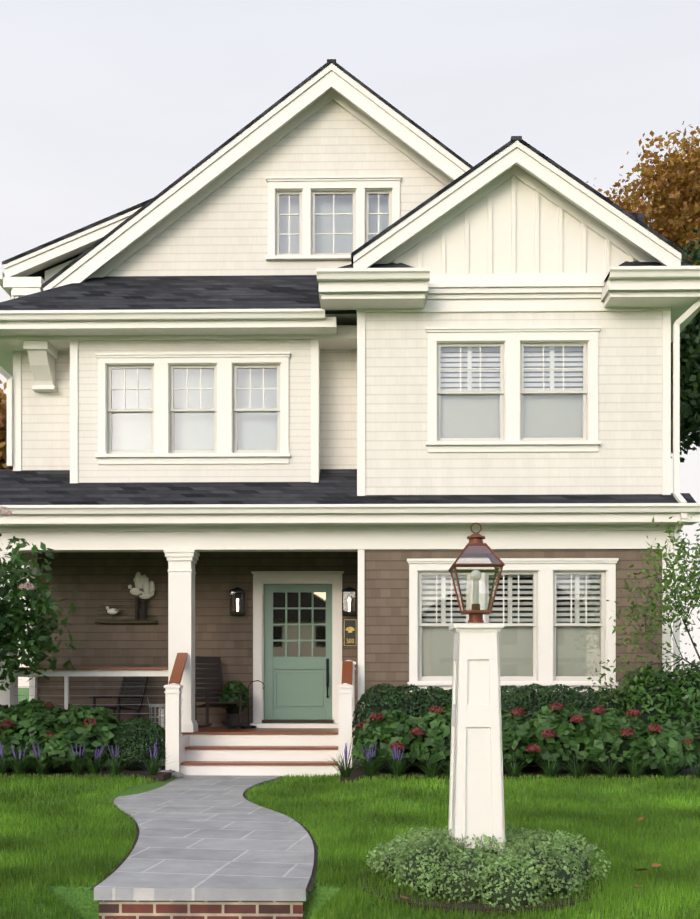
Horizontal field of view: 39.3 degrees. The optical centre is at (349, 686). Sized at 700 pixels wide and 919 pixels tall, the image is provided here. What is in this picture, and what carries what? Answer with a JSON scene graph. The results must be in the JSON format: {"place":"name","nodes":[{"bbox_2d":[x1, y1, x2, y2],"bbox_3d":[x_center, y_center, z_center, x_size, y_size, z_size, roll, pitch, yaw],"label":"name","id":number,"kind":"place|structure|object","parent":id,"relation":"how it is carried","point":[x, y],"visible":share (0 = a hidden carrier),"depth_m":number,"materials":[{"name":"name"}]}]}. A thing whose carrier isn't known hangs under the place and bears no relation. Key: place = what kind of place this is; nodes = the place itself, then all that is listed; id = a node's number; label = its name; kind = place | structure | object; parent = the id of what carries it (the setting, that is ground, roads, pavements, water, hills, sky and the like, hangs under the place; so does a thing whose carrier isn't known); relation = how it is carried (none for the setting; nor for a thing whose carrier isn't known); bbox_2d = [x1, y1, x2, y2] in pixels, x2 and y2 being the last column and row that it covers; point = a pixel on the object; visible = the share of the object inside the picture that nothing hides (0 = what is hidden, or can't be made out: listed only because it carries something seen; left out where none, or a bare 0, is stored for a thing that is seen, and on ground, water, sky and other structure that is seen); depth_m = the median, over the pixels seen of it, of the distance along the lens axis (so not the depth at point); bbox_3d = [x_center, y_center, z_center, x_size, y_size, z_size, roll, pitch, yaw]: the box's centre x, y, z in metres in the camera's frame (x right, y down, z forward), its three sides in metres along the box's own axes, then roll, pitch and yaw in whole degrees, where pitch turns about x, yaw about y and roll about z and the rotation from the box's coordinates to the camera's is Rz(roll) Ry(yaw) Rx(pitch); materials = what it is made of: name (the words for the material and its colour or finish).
{"place":"outdoors","nodes":[
{"label":"outdoors","id":0,"kind":"place"},
{"bbox_2d":[18,688,28,703],"bbox_3d":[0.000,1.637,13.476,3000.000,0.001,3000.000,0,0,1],"label":"ground","id":1,"kind":"structure","parent":0,"point":[23,691],"depth_m":231.98,"materials":[{"name":"green plant"}]},
{"bbox_2d":[2,198,151,280],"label":"house roof","id":2,"kind":"structure","parent":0,"point":[40,273],"depth_m":15.47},
{"bbox_2d":[18,653,355,764],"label":"house porch deck","id":3,"kind":"structure","parent":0,"point":[181,659],"depth_m":13.28,"materials":[{"name":"brown wood"}]},
{"bbox_2d":[147,698,164,729],"bbox_3d":[-2.764,0.396,14.471,0.405,0.462,0.405,0,0,-44],"label":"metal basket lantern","id":4,"kind":"object","parent":3,"relation":"on","point":[161,717],"visible":0.42,"depth_m":14.30,"materials":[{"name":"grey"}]},
{"bbox_2d":[78,339,310,482],"bbox_3d":[-2.215,-3.902,14.187,3.526,2.082,0.450,0,0,1],"label":"wall siding","id":5,"kind":"object","parent":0,"point":[297,468],"visible":0.44,"depth_m":13.96,"materials":[{"name":"beige wood"}]},
{"bbox_2d":[226,714,242,728],"bbox_3d":[-1.730,0.517,14.704,0.253,0.220,0.260,0,0,1],"label":"plant pot","id":6,"kind":"object","parent":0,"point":[232,718],"visible":0.77,"depth_m":14.60,"materials":[{"name":"grey"}]},
{"bbox_2d":[218,680,249,713],"bbox_3d":[-1.736,0.164,14.706,0.489,0.554,0.465,0,0,1],"label":"potted plant","id":7,"kind":"object","parent":6,"relation":"on","point":[228,695],"visible":0.92,"depth_m":14.60,"materials":[{"name":"green plant"}]},
{"bbox_2d":[22,100,661,494],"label":"cream shingle walls","id":8,"kind":"structure","parent":0,"point":[222,230],"depth_m":13.47,"materials":[{"name":"beige wood"}]},
{"bbox_2d":[0,59,696,313],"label":"house roofs","id":9,"kind":"structure","parent":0,"point":[202,292],"depth_m":14.29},
{"bbox_2d":[0,469,696,504],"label":"porch roof","id":10,"kind":"structure","parent":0,"point":[57,487],"depth_m":13.52,"materials":[{"name":"black"}]},
{"bbox_2d":[37,549,661,765],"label":"shingle siding wall","id":11,"kind":"structure","parent":0,"point":[96,580],"depth_m":15.11,"materials":[{"name":"brown wood"}]},
{"bbox_2d":[343,619,356,646],"bbox_3d":[0.003,-0.828,15.059,0.215,0.430,0.033,0,0,1],"label":"house number plaque","id":12,"kind":"object","parent":11,"relation":"attached to","point":[350,629],"visible":1,"depth_m":15.05,"materials":[{"name":"metal"}]},
{"bbox_2d":[0,63,699,776],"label":"house trim","id":13,"kind":"structure","parent":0,"point":[182,537],"depth_m":13.44,"materials":[{"name":"white wood"}]},
{"bbox_2d":[108,191,604,680],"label":"window frames","id":14,"kind":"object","parent":13,"relation":"in","point":[534,574],"visible":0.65,"depth_m":13.53,"materials":[{"name":"white wood"}]},
{"bbox_2d":[111,194,600,675],"bbox_3d":[0.028,-3.872,14.340,6.884,7.461,1.600,0,0,1],"label":"window glass","id":15,"kind":"object","parent":14,"relation":"in","point":[283,240],"visible":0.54,"depth_m":13.54,"materials":[{"name":"glass"}]},
{"bbox_2d":[0,764,699,918],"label":"lawn","id":16,"kind":"structure","parent":0,"point":[80,898],"depth_m":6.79,"materials":[{"name":"green plant"}]},
{"bbox_2d":[0,380,12,469],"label":"autumn tree","id":17,"kind":"object","parent":16,"relation":"on","point":[3,434],"visible":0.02,"depth_m":22.48,"materials":[{"name":"orange plant"}]},
{"bbox_2d":[90,775,318,918],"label":"walkway","id":18,"kind":"structure","parent":16,"relation":"on","point":[213,847],"depth_m":7.08,"materials":[{"name":"grey stone"}]},
{"bbox_2d":[3,766,699,783],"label":"mulch beds","id":19,"kind":"object","parent":16,"relation":"on","point":[357,773],"visible":0.12,"depth_m":12.31,"materials":[{"name":"brown soil"}]},
{"bbox_2d":[0,533,82,690],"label":"crape myrtle","id":20,"kind":"object","parent":19,"relation":"on","point":[16,621],"visible":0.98,"depth_m":12.43,"materials":[{"name":"green plant"}]},
{"bbox_2d":[0,506,34,589],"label":"crape myrtle blooms","id":21,"kind":"object","parent":20,"relation":"attached to","point":[30,586],"visible":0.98,"depth_m":11.97,"materials":[{"name":"plant"}]},
{"bbox_2d":[0,698,122,772],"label":"hydrangea","id":22,"kind":"object","parent":19,"relation":"on","point":[34,721],"depth_m":12.40,"materials":[{"name":"green plant"}]},
{"bbox_2d":[0,741,175,774],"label":"liriope","id":23,"kind":"object","parent":19,"relation":"on","point":[94,768],"visible":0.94,"depth_m":12.07,"materials":[{"name":"green plant"}]},
{"bbox_2d":[107,718,165,769],"bbox_3d":[-2.790,0.766,12.901,0.856,0.726,0.858,0,0,1],"label":"boxwood by steps","id":24,"kind":"object","parent":19,"relation":"on","point":[138,739],"visible":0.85,"depth_m":12.64,"materials":[{"name":"green plant"}]},
{"bbox_2d":[156,767,183,778],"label":"edging stones","id":25,"kind":"object","parent":19,"relation":"on","point":[176,775],"visible":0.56,"depth_m":12.48,"materials":[{"name":"grey stone"}]},
{"bbox_2d":[315,742,423,776],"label":"flowering plants","id":26,"kind":"object","parent":19,"relation":"on","point":[346,771],"visible":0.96,"depth_m":11.79,"materials":[{"name":"plant"}]},
{"bbox_2d":[352,682,626,764],"bbox_3d":[1.926,0.499,12.995,3.817,1.088,0.748,0,0,1],"label":"hedge","id":27,"kind":"object","parent":19,"relation":"on","point":[413,704],"visible":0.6,"depth_m":12.82,"materials":[{"name":"green plant"}]},
{"bbox_2d":[351,702,699,775],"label":"hydrangea","id":28,"kind":"object","parent":19,"relation":"on","point":[595,737],"depth_m":12.04,"materials":[{"name":"green plant"}]},
{"bbox_2d":[414,750,699,777],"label":"liriope","id":29,"kind":"object","parent":19,"relation":"on","point":[551,770],"visible":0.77,"depth_m":11.67,"materials":[{"name":"green plant"}]},
{"bbox_2d":[618,659,699,768],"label":"bush","id":30,"kind":"object","parent":19,"relation":"on","point":[675,698],"visible":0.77,"depth_m":12.56,"materials":[{"name":"green plant"}]},
{"bbox_2d":[121,347,599,622],"bbox_3d":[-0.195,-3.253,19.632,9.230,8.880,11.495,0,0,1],"label":"window blinds","id":31,"kind":"object","parent":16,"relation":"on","point":[463,595],"depth_m":13.84,"materials":[{"name":"white plastic"}]},
{"bbox_2d":[14,675,182,722],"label":"porch rail cables","id":32,"kind":"object","parent":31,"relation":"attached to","point":[104,704],"visible":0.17,"depth_m":13.66,"materials":[{"name":"silver metal"}]},
{"bbox_2d":[89,676,148,725],"bbox_3d":[-3.457,0.150,14.727,0.559,0.910,0.824,0,0,29],"label":"rocking chair","id":33,"kind":"object","parent":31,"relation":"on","point":[130,697],"visible":0.56,"depth_m":14.89,"materials":[{"name":"black wood"}]},
{"bbox_2d":[95,571,156,622],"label":"wall shelf decor","id":34,"kind":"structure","parent":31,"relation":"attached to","point":[144,588],"depth_m":15.05,"materials":[{"name":"beige"}]},
{"bbox_2d":[195,656,244,727],"bbox_3d":[-1.993,0.072,14.505,0.603,1.058,0.888,0,0,-31],"label":"rocking chair","id":35,"kind":"object","parent":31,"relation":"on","point":[207,693],"visible":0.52,"depth_m":14.72,"materials":[{"name":"black wood"}]},
{"bbox_2d":[229,587,245,614],"bbox_3d":[-1.721,-1.318,15.006,0.230,0.420,0.195,0,0,1],"label":"wall lantern","id":36,"kind":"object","parent":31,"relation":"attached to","point":[237,592],"depth_m":14.96,"materials":[{"name":"black metal"}]},
{"bbox_2d":[112,198,388,450],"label":"house sheers","id":37,"kind":"object","parent":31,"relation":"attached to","point":[343,221],"depth_m":14.23,"materials":[{"name":"grey fabric"}]},
{"bbox_2d":[241,680,264,728],"bbox_3d":[-1.487,0.264,14.727,0.338,0.726,0.240,0,0,29],"label":"stand","id":38,"kind":"object","parent":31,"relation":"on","point":[248,726],"visible":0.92,"depth_m":14.74,"materials":[{"name":"black metal"}]},
{"bbox_2d":[262,720,332,722],"bbox_3d":[-0.803,0.539,15.126,1.101,0.046,0.195,0,0,1],"label":"door threshold","id":39,"kind":"object","parent":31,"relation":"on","point":[297,721],"depth_m":15.03,"materials":[{"name":"brown metal"}]},
{"bbox_2d":[264,584,331,719],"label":"front door","id":40,"kind":"structure","parent":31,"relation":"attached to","point":[298,651],"depth_m":15.16,"materials":[{"name":"green wood"}]},
{"bbox_2d":[342,587,356,613],"bbox_3d":[-0.011,-1.318,14.978,0.230,0.420,0.195,0,0,1],"label":"wall lantern","id":41,"kind":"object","parent":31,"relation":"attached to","point":[349,591],"depth_m":14.90,"materials":[{"name":"black metal"}]},
{"bbox_2d":[422,394,599,675],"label":"window shades","id":42,"kind":"object","parent":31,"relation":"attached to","point":[532,433],"depth_m":13.61,"materials":[{"name":"white fabric"}]},
{"bbox_2d":[422,347,600,622],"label":"window blinds","id":43,"kind":"object","parent":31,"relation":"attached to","point":[509,586],"depth_m":13.61,"materials":[{"name":"white plastic"}]},
{"bbox_2d":[354,869,602,914],"bbox_3d":[0.817,1.278,6.361,1.600,0.032,1.600,0,0,1],"label":"mulch bed","id":44,"kind":"object","parent":16,"relation":"on","point":[475,906],"visible":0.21,"depth_m":5.70,"materials":[{"name":"brown soil"}]},
{"bbox_2d":[448,522,505,853],"bbox_3d":[0.817,0.131,6.361,0.352,2.392,0.352,0,0,1],"label":"lamp post","id":45,"kind":"object","parent":44,"relation":"on","point":[476,797],"visible":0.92,"depth_m":6.22,"materials":[{"name":"white wood"}]},
{"bbox_2d":[366,823,610,910],"bbox_3d":[0.890,1.149,6.343,1.583,0.496,1.583,0,0,1],"label":"catmint","id":46,"kind":"object","parent":44,"relation":"on","point":[434,862],"visible":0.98,"depth_m":5.93,"materials":[{"name":"green plant"}]},
{"bbox_2d":[381,830,582,882],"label":"catmint flower spikes","id":47,"kind":"object","parent":46,"relation":"attached to","point":[482,846],"visible":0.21,"depth_m":6.15,"materials":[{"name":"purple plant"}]},
{"bbox_2d":[400,817,660,898],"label":"fallen leaves","id":48,"kind":"object","parent":16,"relation":"on","point":[655,865],"visible":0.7,"depth_m":6.60,"materials":[{"name":"brown plant"}]},
{"bbox_2d":[586,121,699,264],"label":"autumn tree","id":49,"kind":"object","parent":16,"relation":"on","point":[676,221],"visible":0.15,"depth_m":23.91,"materials":[{"name":"orange plant"}]},
{"bbox_2d":[587,516,699,703],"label":"young tree","id":50,"kind":"object","parent":16,"relation":"on","point":[687,587],"visible":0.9,"depth_m":12.01,"materials":[{"name":"green plant"}]},
{"bbox_2d":[671,229,699,461],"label":"tree","id":51,"kind":"object","parent":16,"relation":"on","point":[689,377],"visible":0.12,"depth_m":18.71,"materials":[{"name":"green plant"}]},
{"bbox_2d":[0,0,699,687],"label":"sky","id":52,"kind":"structure","parent":0,"point":[105,104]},
{"bbox_2d":[391,175,634,273],"bbox_3d":[2.239,-6.398,13.418,4.257,1.490,0.031,0,0,1],"label":"gable siding","id":53,"kind":"object","parent":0,"point":[512,224],"visible":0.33,"depth_m":13.43,"materials":[{"name":"beige wood"}]}
]}

